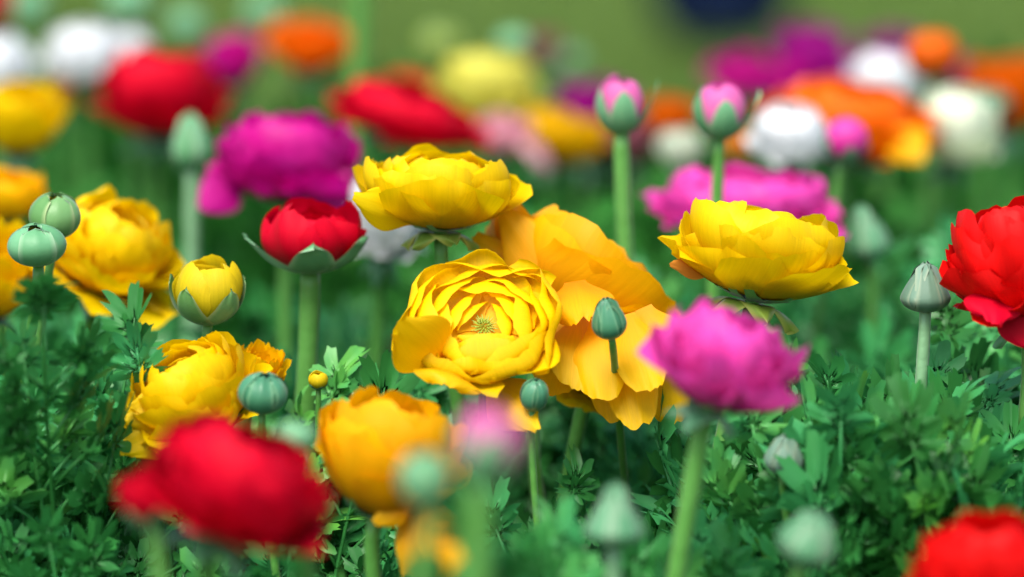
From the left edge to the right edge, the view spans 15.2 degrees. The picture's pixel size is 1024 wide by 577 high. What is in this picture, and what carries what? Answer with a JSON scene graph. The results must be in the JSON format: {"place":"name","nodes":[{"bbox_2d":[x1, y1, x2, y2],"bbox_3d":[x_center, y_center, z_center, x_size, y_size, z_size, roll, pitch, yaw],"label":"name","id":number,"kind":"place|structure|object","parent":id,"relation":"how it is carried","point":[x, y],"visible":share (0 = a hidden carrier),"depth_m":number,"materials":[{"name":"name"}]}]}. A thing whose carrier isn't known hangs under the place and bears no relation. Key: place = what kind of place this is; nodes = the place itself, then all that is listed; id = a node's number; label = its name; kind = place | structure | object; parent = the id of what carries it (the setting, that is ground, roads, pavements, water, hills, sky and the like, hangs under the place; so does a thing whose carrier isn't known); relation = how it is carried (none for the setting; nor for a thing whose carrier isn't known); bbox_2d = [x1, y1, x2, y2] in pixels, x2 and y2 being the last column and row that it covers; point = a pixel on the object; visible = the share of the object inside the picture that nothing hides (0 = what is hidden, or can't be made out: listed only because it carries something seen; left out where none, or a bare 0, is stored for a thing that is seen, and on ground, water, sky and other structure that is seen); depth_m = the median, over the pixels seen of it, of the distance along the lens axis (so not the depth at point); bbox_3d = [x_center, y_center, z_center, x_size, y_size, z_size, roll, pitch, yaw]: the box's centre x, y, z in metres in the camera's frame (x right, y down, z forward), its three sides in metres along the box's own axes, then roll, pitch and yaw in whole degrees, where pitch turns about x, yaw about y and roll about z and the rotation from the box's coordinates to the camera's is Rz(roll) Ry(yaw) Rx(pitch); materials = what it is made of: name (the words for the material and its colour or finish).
{"place":"outdoors","nodes":[
{"label":"outdoors","id":0,"kind":"place"},
{"bbox_2d":[154,289,278,348],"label":"leaves","id":1,"kind":"object","parent":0,"point":[250,327],"visible":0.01,"depth_m":2.06,"materials":[{"name":"green plant"}]},
{"bbox_2d":[0,0,1023,163],"bbox_3d":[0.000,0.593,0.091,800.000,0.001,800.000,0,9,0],"label":"lawn","id":2,"kind":"structure","parent":0,"point":[1011,12],"depth_m":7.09,"materials":[{"name":"plant"}]},
{"bbox_2d":[652,0,792,47],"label":"navy bag","id":3,"kind":"object","parent":2,"relation":"on","point":[749,18],"visible":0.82,"depth_m":6.50,"materials":[{"name":"fabric"}]},
{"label":"bed soil","id":4,"kind":"structure","parent":2,"relation":"on","visible":0},
{"bbox_2d":[0,218,32,334],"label":"ranunculus flower","id":5,"kind":"object","parent":4,"relation":"on","point":[12,271],"visible":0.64,"depth_m":1.83,"materials":[{"name":"yellow plant"}]},
{"bbox_2d":[0,34,34,168],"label":"ranunculus flower","id":6,"kind":"object","parent":4,"relation":"on","point":[17,59],"visible":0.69,"depth_m":2.54,"materials":[{"name":"white plant"}]},
{"bbox_2d":[0,166,46,375],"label":"ranunculus flower","id":7,"kind":"object","parent":4,"relation":"on","point":[21,192],"visible":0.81,"depth_m":1.99,"materials":[{"name":"yellow plant"}]},
{"bbox_2d":[10,0,49,175],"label":"ranunculus bud","id":8,"kind":"object","parent":4,"relation":"on","point":[30,15],"visible":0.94,"depth_m":2.74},
{"bbox_2d":[0,79,71,223],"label":"ranunculus flower","id":9,"kind":"object","parent":4,"relation":"on","point":[33,115],"visible":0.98,"depth_m":2.19,"materials":[{"name":"yellow plant"}]},
{"bbox_2d":[7,223,66,383],"bbox_3d":[-0.239,0.149,1.716,0.085,0.360,0.027,0,9,0],"label":"ranunculus bud","id":10,"kind":"object","parent":4,"relation":"on","point":[37,247],"visible":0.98,"depth_m":1.68,"materials":[{"name":"green plant"}]},
{"bbox_2d":[29,192,80,354],"bbox_3d":[-0.231,0.140,1.738,0.078,0.371,0.025,0,9,0],"label":"ranunculus bud","id":11,"kind":"object","parent":4,"relation":"on","point":[60,211],"visible":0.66,"depth_m":1.70,"materials":[{"name":"green plant"}]},
{"bbox_2d":[49,78,78,197],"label":"ranunculus flower","id":12,"kind":"object","parent":4,"relation":"on","point":[66,89],"visible":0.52,"depth_m":2.61,"materials":[{"name":"plant"}]},
{"bbox_2d":[12,366,130,569],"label":"ranunculus plant","id":13,"kind":"object","parent":4,"relation":"on","point":[30,471],"visible":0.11,"depth_m":1.66,"materials":[{"name":"green plant"}]},
{"bbox_2d":[35,22,124,187],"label":"ranunculus flower","id":14,"kind":"object","parent":4,"relation":"on","point":[83,55],"visible":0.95,"depth_m":2.59,"materials":[{"name":"white plant"}]},
{"bbox_2d":[0,273,164,576],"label":"ranunculus plant","id":15,"kind":"object","parent":4,"relation":"on","point":[76,435],"visible":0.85,"depth_m":1.61,"materials":[{"name":"green plant"}]},
{"bbox_2d":[0,281,164,550],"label":"ranunculus plant","id":16,"kind":"object","parent":4,"relation":"on","point":[121,313],"visible":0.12,"depth_m":1.71,"materials":[{"name":"green plant"}]},
{"bbox_2d":[30,184,185,329],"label":"ranunculus flower","id":17,"kind":"object","parent":4,"relation":"on","point":[115,246],"visible":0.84,"depth_m":1.80,"materials":[{"name":"yellow plant"}]},
{"bbox_2d":[0,459,226,576],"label":"ranunculus plant","id":18,"kind":"object","parent":4,"relation":"on","point":[91,546],"visible":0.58,"depth_m":1.61,"materials":[{"name":"green plant"}]},
{"bbox_2d":[117,28,152,202],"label":"ranunculus flower","id":19,"kind":"object","parent":4,"relation":"on","point":[131,38],"visible":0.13,"depth_m":2.66,"materials":[{"name":"white plant"}]},
{"bbox_2d":[116,465,168,576],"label":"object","id":20,"kind":"object","parent":4,"relation":"on","point":[139,509],"visible":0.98,"depth_m":1.37,"materials":[{"name":"red plant"}]},
{"bbox_2d":[88,43,237,223],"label":"ranunculus flower","id":21,"kind":"object","parent":4,"relation":"on","point":[152,96],"visible":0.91,"depth_m":2.33,"materials":[{"name":"red plant"}]},
{"bbox_2d":[167,7,203,178],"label":"ranunculus bud","id":22,"kind":"object","parent":4,"relation":"on","point":[185,26],"visible":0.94,"depth_m":2.79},
{"bbox_2d":[171,110,209,340],"bbox_3d":[-0.172,0.088,2.077,0.022,0.370,0.025,0,9,0],"label":"ranunculus bud","id":23,"kind":"object","parent":4,"relation":"on","point":[190,149],"visible":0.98,"depth_m":2.05,"materials":[{"name":"plant"}]},
{"bbox_2d":[120,330,272,458],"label":"ranunculus flower","id":24,"kind":"object","parent":4,"relation":"on","point":[211,371],"visible":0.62,"depth_m":1.64,"materials":[{"name":"yellow plant"}]},
{"bbox_2d":[169,254,245,336],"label":"ranunculus bud","id":25,"kind":"object","parent":4,"relation":"on","point":[207,293],"visible":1,"depth_m":1.69,"materials":[{"name":"yellow plant"}]},
{"bbox_2d":[86,320,369,575],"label":"ranunculus plant","id":26,"kind":"object","parent":4,"relation":"on","point":[133,356],"visible":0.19,"depth_m":1.69,"materials":[{"name":"green plant"}]},
{"bbox_2d":[200,29,265,125],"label":"ranunculus flower","id":27,"kind":"object","parent":4,"relation":"on","point":[234,60],"visible":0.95,"depth_m":2.69,"materials":[{"name":"pink plant"}]},
{"bbox_2d":[135,411,335,576],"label":"ranunculus flower","id":28,"kind":"object","parent":4,"relation":"on","point":[230,491],"visible":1,"depth_m":1.36,"materials":[{"name":"red plant"}]},
{"bbox_2d":[161,521,313,576],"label":"ranunculus plant","id":29,"kind":"object","parent":4,"relation":"on","point":[260,558],"visible":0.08,"depth_m":1.65,"materials":[{"name":"green plant"}]},
{"bbox_2d":[238,371,287,576],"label":"ranunculus bud","id":30,"kind":"object","parent":4,"relation":"on","point":[261,394],"visible":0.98,"depth_m":1.61,"materials":[{"name":"plant"}]},
{"bbox_2d":[243,0,284,115],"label":"ranunculus bud","id":31,"kind":"object","parent":4,"relation":"on","point":[261,14],"visible":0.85,"depth_m":2.74,"materials":[{"name":"plant"}]},
{"bbox_2d":[197,109,360,385],"bbox_3d":[-0.119,0.093,2.025,0.086,0.375,0.089,0,9,0],"label":"ranunculus flower","id":32,"kind":"object","parent":4,"relation":"on","point":[281,159],"visible":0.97,"depth_m":1.97,"materials":[{"name":"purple plant"}]},
{"bbox_2d":[277,420,316,576],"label":"ranunculus bud","id":33,"kind":"object","parent":4,"relation":"on","point":[300,434],"visible":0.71,"depth_m":1.42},
{"bbox_2d":[242,197,368,432],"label":"ranunculus flower","id":34,"kind":"object","parent":4,"relation":"on","point":[310,240],"visible":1,"depth_m":1.74,"materials":[{"name":"red plant"}]},
{"bbox_2d":[263,17,348,111],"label":"ranunculus flower","id":35,"kind":"object","parent":4,"relation":"on","point":[310,49],"visible":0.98,"depth_m":2.67,"materials":[{"name":"orange plant"}]},
{"bbox_2d":[220,348,453,576],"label":"ranunculus plant","id":36,"kind":"object","parent":4,"relation":"on","point":[382,379],"visible":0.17,"depth_m":1.69,"materials":[{"name":"green plant"}]},
{"bbox_2d":[347,0,368,165],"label":"ranunculus bud","id":37,"kind":"object","parent":4,"relation":"on","point":[358,34],"visible":0.23,"depth_m":2.51,"materials":[{"name":"plant"}]},
{"bbox_2d":[351,181,426,369],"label":"ranunculus flower","id":38,"kind":"object","parent":4,"relation":"on","point":[385,250],"visible":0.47,"depth_m":1.96,"materials":[{"name":"white plant"}]},
{"bbox_2d":[314,385,468,576],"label":"ranunculus flower","id":39,"kind":"object","parent":4,"relation":"on","point":[369,440],"visible":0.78,"depth_m":1.57,"materials":[{"name":"yellow plant"}]},
{"bbox_2d":[315,372,471,576],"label":"ranunculus plant","id":40,"kind":"object","parent":4,"relation":"on","point":[437,394],"visible":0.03,"depth_m":1.74,"materials":[{"name":"green plant"}]},
{"bbox_2d":[323,76,490,158],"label":"ranunculus flower","id":41,"kind":"object","parent":4,"relation":"on","point":[398,116],"visible":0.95,"depth_m":2.28,"materials":[{"name":"red plant"}]},
{"bbox_2d":[318,294,516,404],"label":"ranunculus plant","id":42,"kind":"object","parent":4,"relation":"on","point":[359,320],"visible":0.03,"depth_m":2.07,"materials":[{"name":"green plant"}]},
{"bbox_2d":[398,451,450,576],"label":"ranunculus bud","id":43,"kind":"object","parent":4,"relation":"on","point":[424,480],"visible":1,"depth_m":1.26,"materials":[{"name":"plant"}]},
{"bbox_2d":[419,26,460,82],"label":"ranunculus bud","id":44,"kind":"object","parent":4,"relation":"on","point":[439,46],"visible":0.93,"depth_m":2.84,"materials":[{"name":"green plant"}]},
{"bbox_2d":[352,143,532,479],"bbox_3d":[-0.023,0.130,1.747,0.098,0.388,0.078,0,9,0],"label":"ranunculus flower","id":45,"kind":"object","parent":4,"relation":"on","point":[440,197],"visible":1,"depth_m":1.70,"materials":[{"name":"yellow plant"}]},
{"bbox_2d":[231,203,653,438],"bbox_3d":[0.009,0.108,2.154,0.303,0.302,0.212,7,11,37],"label":"ranunculus plant","id":46,"kind":"object","parent":4,"relation":"on","point":[271,333],"visible":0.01,"depth_m":2.13,"materials":[{"name":"green plant"}]},
{"bbox_2d":[329,491,604,576],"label":"ranunculus plant","id":47,"kind":"object","parent":4,"relation":"on","point":[560,535],"visible":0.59,"depth_m":1.50,"materials":[{"name":"green plant"}]},
{"bbox_2d":[391,249,562,432],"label":"ranunculus flower","id":48,"kind":"object","parent":4,"relation":"on","point":[483,324],"visible":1,"depth_m":1.65,"materials":[{"name":"yellow plant"}]},
{"bbox_2d":[398,477,557,576],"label":"ranunculus plant","id":49,"kind":"object","parent":4,"relation":"on","point":[507,561],"visible":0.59,"depth_m":1.33,"materials":[{"name":"green plant"}]},
{"bbox_2d":[429,50,543,159],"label":"ranunculus flower","id":50,"kind":"object","parent":4,"relation":"on","point":[478,84],"visible":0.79,"depth_m":2.53,"materials":[{"name":"yellow plant"}]},
{"bbox_2d":[453,405,525,576],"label":"ranunculus bud","id":51,"kind":"object","parent":4,"relation":"on","point":[489,447],"visible":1,"depth_m":1.21,"materials":[{"name":"pink plant"}]},
{"bbox_2d":[475,111,533,166],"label":"ranunculus flower","id":52,"kind":"object","parent":4,"relation":"on","point":[506,132],"visible":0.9,"depth_m":2.44,"materials":[{"name":"pink plant"}]},
{"bbox_2d":[10,35,1023,415],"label":"bed foliage","id":53,"kind":"object","parent":4,"relation":"on","point":[900,213],"visible":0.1,"depth_m":2.61,"materials":[{"name":"plant"}]},
{"bbox_2d":[467,444,600,570],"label":"ranunculus plant","id":54,"kind":"object","parent":4,"relation":"on","point":[576,482],"visible":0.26,"depth_m":1.68,"materials":[{"name":"green plant"}]},
{"bbox_2d":[520,378,548,524],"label":"ranunculus bud","id":55,"kind":"object","parent":4,"relation":"on","point":[534,394],"visible":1,"depth_m":1.64,"materials":[{"name":"plant"}]},
{"bbox_2d":[527,32,560,107],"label":"flower bud","id":56,"kind":"object","parent":4,"relation":"on","point":[543,52],"visible":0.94,"depth_m":3.00,"materials":[{"name":"green plant"}]},
{"bbox_2d":[353,433,759,564],"bbox_3d":[0.069,0.187,1.733,0.275,0.273,0.137,-3,9,-19],"label":"ranunculus plant","id":57,"kind":"object","parent":4,"relation":"on","point":[667,500],"visible":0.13,"depth_m":1.69,"materials":[{"name":"green plant"}]},
{"bbox_2d":[519,101,609,202],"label":"ranunculus flower","id":58,"kind":"object","parent":4,"relation":"on","point":[555,141],"visible":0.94,"depth_m":2.48,"materials":[{"name":"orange plant"}]},
{"bbox_2d":[472,204,675,516],"bbox_3d":[0.029,0.141,1.759,0.098,0.363,0.154,0,9,0],"label":"ranunculus flower","id":59,"kind":"object","parent":4,"relation":"on","point":[588,264],"visible":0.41,"depth_m":1.71,"materials":[{"name":"yellow plant"}]},
{"bbox_2d":[548,77,611,209],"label":"ranunculus flower","id":60,"kind":"object","parent":4,"relation":"on","point":[577,100],"visible":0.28,"depth_m":2.65,"materials":[{"name":"purple plant"}]},
{"bbox_2d":[592,296,629,497],"bbox_3d":[0.055,0.156,1.746,0.015,0.336,0.184,1,9,9],"label":"ranunculus bud","id":61,"kind":"object","parent":4,"relation":"on","point":[609,322],"visible":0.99,"depth_m":1.64,"materials":[{"name":"plant"}]},
{"bbox_2d":[532,304,690,499],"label":"ranunculus flower","id":62,"kind":"object","parent":4,"relation":"on","point":[582,378],"visible":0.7,"depth_m":1.67,"materials":[{"name":"orange plant"}]},
{"bbox_2d":[510,292,716,553],"bbox_3d":[0.119,0.155,1.850,0.240,0.302,0.148,-4,10,-24],"label":"ranunculus plant","id":63,"kind":"object","parent":4,"relation":"on","point":[641,469],"visible":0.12,"depth_m":1.82,"materials":[{"name":"green plant"}]},
{"bbox_2d":[584,480,644,576],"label":"ranunculus bud","id":64,"kind":"object","parent":4,"relation":"on","point":[614,525],"visible":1,"depth_m":1.44,"materials":[{"name":"plant"}]},
{"bbox_2d":[595,74,657,261],"bbox_3d":[0.059,0.099,1.880,0.037,0.409,0.027,0,9,0],"label":"ranunculus bud","id":65,"kind":"object","parent":4,"relation":"on","point":[619,104],"visible":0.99,"depth_m":1.85,"materials":[{"name":"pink plant"}]},
{"bbox_2d":[621,513,711,576],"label":"ranunculus plant","id":66,"kind":"object","parent":4,"relation":"on","point":[638,560],"visible":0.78,"depth_m":1.54,"materials":[{"name":"green plant"}]},
{"bbox_2d":[644,95,694,179],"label":"ranunculus flower","id":67,"kind":"object","parent":4,"relation":"on","point":[669,113],"visible":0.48,"depth_m":2.49,"materials":[{"name":"orange plant"}]},
{"bbox_2d":[657,129,705,175],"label":"ranunculus flower","id":68,"kind":"object","parent":4,"relation":"on","point":[682,148],"visible":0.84,"depth_m":2.34,"materials":[{"name":"beige plant"}]},
{"bbox_2d":[636,296,808,576],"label":"ranunculus flower","id":69,"kind":"object","parent":4,"relation":"on","point":[707,358],"visible":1,"depth_m":1.49,"materials":[{"name":"pink plant"}]},
{"bbox_2d":[692,83,761,306],"bbox_3d":[0.101,0.101,1.879,0.039,0.404,0.027,0,9,0],"label":"ranunculus bud","id":70,"kind":"object","parent":4,"relation":"on","point":[718,111],"visible":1,"depth_m":1.84,"materials":[{"name":"pink plant"}]},
{"bbox_2d":[702,49,785,130],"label":"ranunculus flower","id":71,"kind":"object","parent":4,"relation":"on","point":[734,69],"visible":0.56,"depth_m":2.86,"materials":[{"name":"pink plant"}]},
{"bbox_2d":[640,163,848,237],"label":"ranunculus flower","id":72,"kind":"object","parent":4,"relation":"on","point":[796,195],"visible":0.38,"depth_m":1.94,"materials":[{"name":"pink plant"}]},
{"bbox_2d":[658,198,858,461],"bbox_3d":[0.092,0.143,1.715,0.120,0.373,0.082,0,9,0],"label":"ranunculus flower","id":73,"kind":"object","parent":4,"relation":"on","point":[754,257],"visible":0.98,"depth_m":1.67,"materials":[{"name":"yellow plant"}]},
{"bbox_2d":[660,468,878,576],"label":"ranunculus plant","id":74,"kind":"object","parent":4,"relation":"on","point":[723,555],"visible":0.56,"depth_m":1.58,"materials":[{"name":"green plant"}]},
{"bbox_2d":[747,61,812,99],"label":"ranunculus flower","id":75,"kind":"object","parent":4,"relation":"on","point":[767,81],"visible":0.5,"depth_m":2.74,"materials":[{"name":"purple plant"}]},
{"bbox_2d":[764,433,802,520],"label":"ranunculus bud","id":76,"kind":"object","parent":4,"relation":"on","point":[782,446],"visible":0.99,"depth_m":1.59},
{"bbox_2d":[743,100,827,173],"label":"ranunculus flower","id":77,"kind":"object","parent":4,"relation":"on","point":[787,136],"visible":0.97,"depth_m":2.10,"materials":[{"name":"white plant"}]},
{"bbox_2d":[629,367,982,576],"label":"ranunculus plant","id":78,"kind":"object","parent":4,"relation":"on","point":[723,475],"visible":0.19,"depth_m":1.63,"materials":[{"name":"green plant"}]},
{"bbox_2d":[777,509,835,576],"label":"ranunculus bud","id":79,"kind":"object","parent":4,"relation":"on","point":[805,539],"visible":1,"depth_m":1.42,"materials":[{"name":"plant"}]},
{"bbox_2d":[774,20,846,78],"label":"ranunculus flower","id":80,"kind":"object","parent":4,"relation":"on","point":[806,45],"visible":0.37,"depth_m":2.88,"materials":[{"name":"purple plant"}]},
{"bbox_2d":[727,379,947,576],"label":"ranunculus plant","id":81,"kind":"object","parent":4,"relation":"on","point":[814,485],"visible":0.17,"depth_m":1.60,"materials":[{"name":"green plant"}]},
{"bbox_2d":[810,117,870,351],"bbox_3d":[0.159,0.095,2.027,0.056,0.372,0.026,0,9,0],"label":"ranunculus bud","id":82,"kind":"object","parent":4,"relation":"on","point":[845,140],"visible":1,"depth_m":1.99,"materials":[{"name":"pink plant"}]},
{"bbox_2d":[736,365,947,568],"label":"ranunculus plant","id":83,"kind":"object","parent":4,"relation":"on","point":[771,513],"visible":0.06,"depth_m":1.61,"materials":[{"name":"green plant"}]},
{"bbox_2d":[751,74,939,259],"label":"ranunculus flower","id":84,"kind":"object","parent":4,"relation":"on","point":[895,123],"visible":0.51,"depth_m":2.23,"materials":[{"name":"orange plant"}]},
{"bbox_2d":[792,234,918,366],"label":"ranunculus plant","id":85,"kind":"object","parent":4,"relation":"on","point":[850,313],"visible":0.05,"depth_m":2.03,"materials":[{"name":"green plant"}]},
{"bbox_2d":[698,275,1020,562],"bbox_3d":[0.159,0.162,1.706,0.131,0.330,0.154,8,12,42],"label":"ranunculus plant","id":86,"kind":"object","parent":4,"relation":"on","point":[950,320],"visible":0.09,"depth_m":1.69,"materials":[{"name":"green plant"}]},
{"bbox_2d":[847,203,889,326],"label":"ranunculus bud","id":87,"kind":"object","parent":4,"relation":"on","point":[868,241],"visible":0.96,"depth_m":1.98,"materials":[{"name":"plant"}]},
{"bbox_2d":[740,353,1018,576],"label":"ranunculus plant","id":88,"kind":"object","parent":4,"relation":"on","point":[834,414],"visible":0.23,"depth_m":1.59,"materials":[{"name":"green plant"}]},
{"bbox_2d":[846,305,914,392],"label":"ranunculus plant","id":89,"kind":"object","parent":4,"relation":"on","point":[877,353],"visible":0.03,"depth_m":1.90,"materials":[{"name":"green plant"}]},
{"bbox_2d":[845,51,926,198],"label":"ranunculus flower","id":90,"kind":"object","parent":4,"relation":"on","point":[883,68],"visible":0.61,"depth_m":2.58,"materials":[{"name":"white plant"}]},
{"bbox_2d":[858,28,916,55],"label":"ranunculus flower","id":91,"kind":"object","parent":4,"relation":"on","point":[888,41],"visible":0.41,"depth_m":2.99,"materials":[{"name":"white plant"}]},
{"bbox_2d":[787,353,999,576],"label":"ranunculus plant","id":92,"kind":"object","parent":4,"relation":"on","point":[832,380],"visible":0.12,"depth_m":1.65,"materials":[{"name":"green plant"}]},
{"bbox_2d":[819,372,1023,576],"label":"ranunculus plant","id":93,"kind":"object","parent":4,"relation":"on","point":[906,412],"visible":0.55,"depth_m":1.59,"materials":[{"name":"green plant"}]},
{"bbox_2d":[900,261,950,387],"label":"ranunculus bud","id":94,"kind":"object","parent":4,"relation":"on","point":[924,293],"visible":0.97,"depth_m":1.67,"materials":[{"name":"plant"}]},
{"bbox_2d":[831,209,1021,366],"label":"ranunculus plant","id":95,"kind":"object","parent":4,"relation":"on","point":[853,344],"visible":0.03,"depth_m":2.03,"materials":[{"name":"green plant"}]},
{"bbox_2d":[837,310,1023,511],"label":"ranunculus plant","id":96,"kind":"object","parent":4,"relation":"on","point":[981,345],"visible":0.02,"depth_m":1.73,"materials":[{"name":"green plant"}]},
{"bbox_2d":[905,31,958,240],"bbox_3d":[0.257,0.034,2.377,0.033,0.386,0.033,0,9,0],"label":"ranunculus bud","id":97,"kind":"object","parent":4,"relation":"on","point":[932,57],"visible":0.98,"depth_m":2.34,"materials":[{"name":"orange plant"}]},
{"bbox_2d":[919,85,1002,268],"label":"ranunculus flower","id":98,"kind":"object","parent":4,"relation":"on","point":[966,122],"visible":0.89,"depth_m":2.28,"materials":[{"name":"beige plant"}]},
{"bbox_2d":[908,509,1023,576],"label":"ranunculus flower","id":99,"kind":"object","parent":4,"relation":"on","point":[969,543],"visible":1,"depth_m":1.41,"materials":[{"name":"red plant"}]},
{"bbox_2d":[939,195,1023,424],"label":"ranunculus flower","id":100,"kind":"object","parent":4,"relation":"on","point":[981,270],"visible":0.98,"depth_m":1.64,"materials":[{"name":"red plant"}]},
{"bbox_2d":[955,55,1023,206],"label":"ranunculus flower","id":101,"kind":"object","parent":4,"relation":"on","point":[1005,76],"visible":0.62,"depth_m":2.59,"materials":[{"name":"orange plant"}]},
{"bbox_2d":[605,118,656,207],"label":"flower","id":102,"kind":"object","parent":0,"point":[642,140],"visible":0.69,"depth_m":2.59,"materials":[{"name":"green plant"}]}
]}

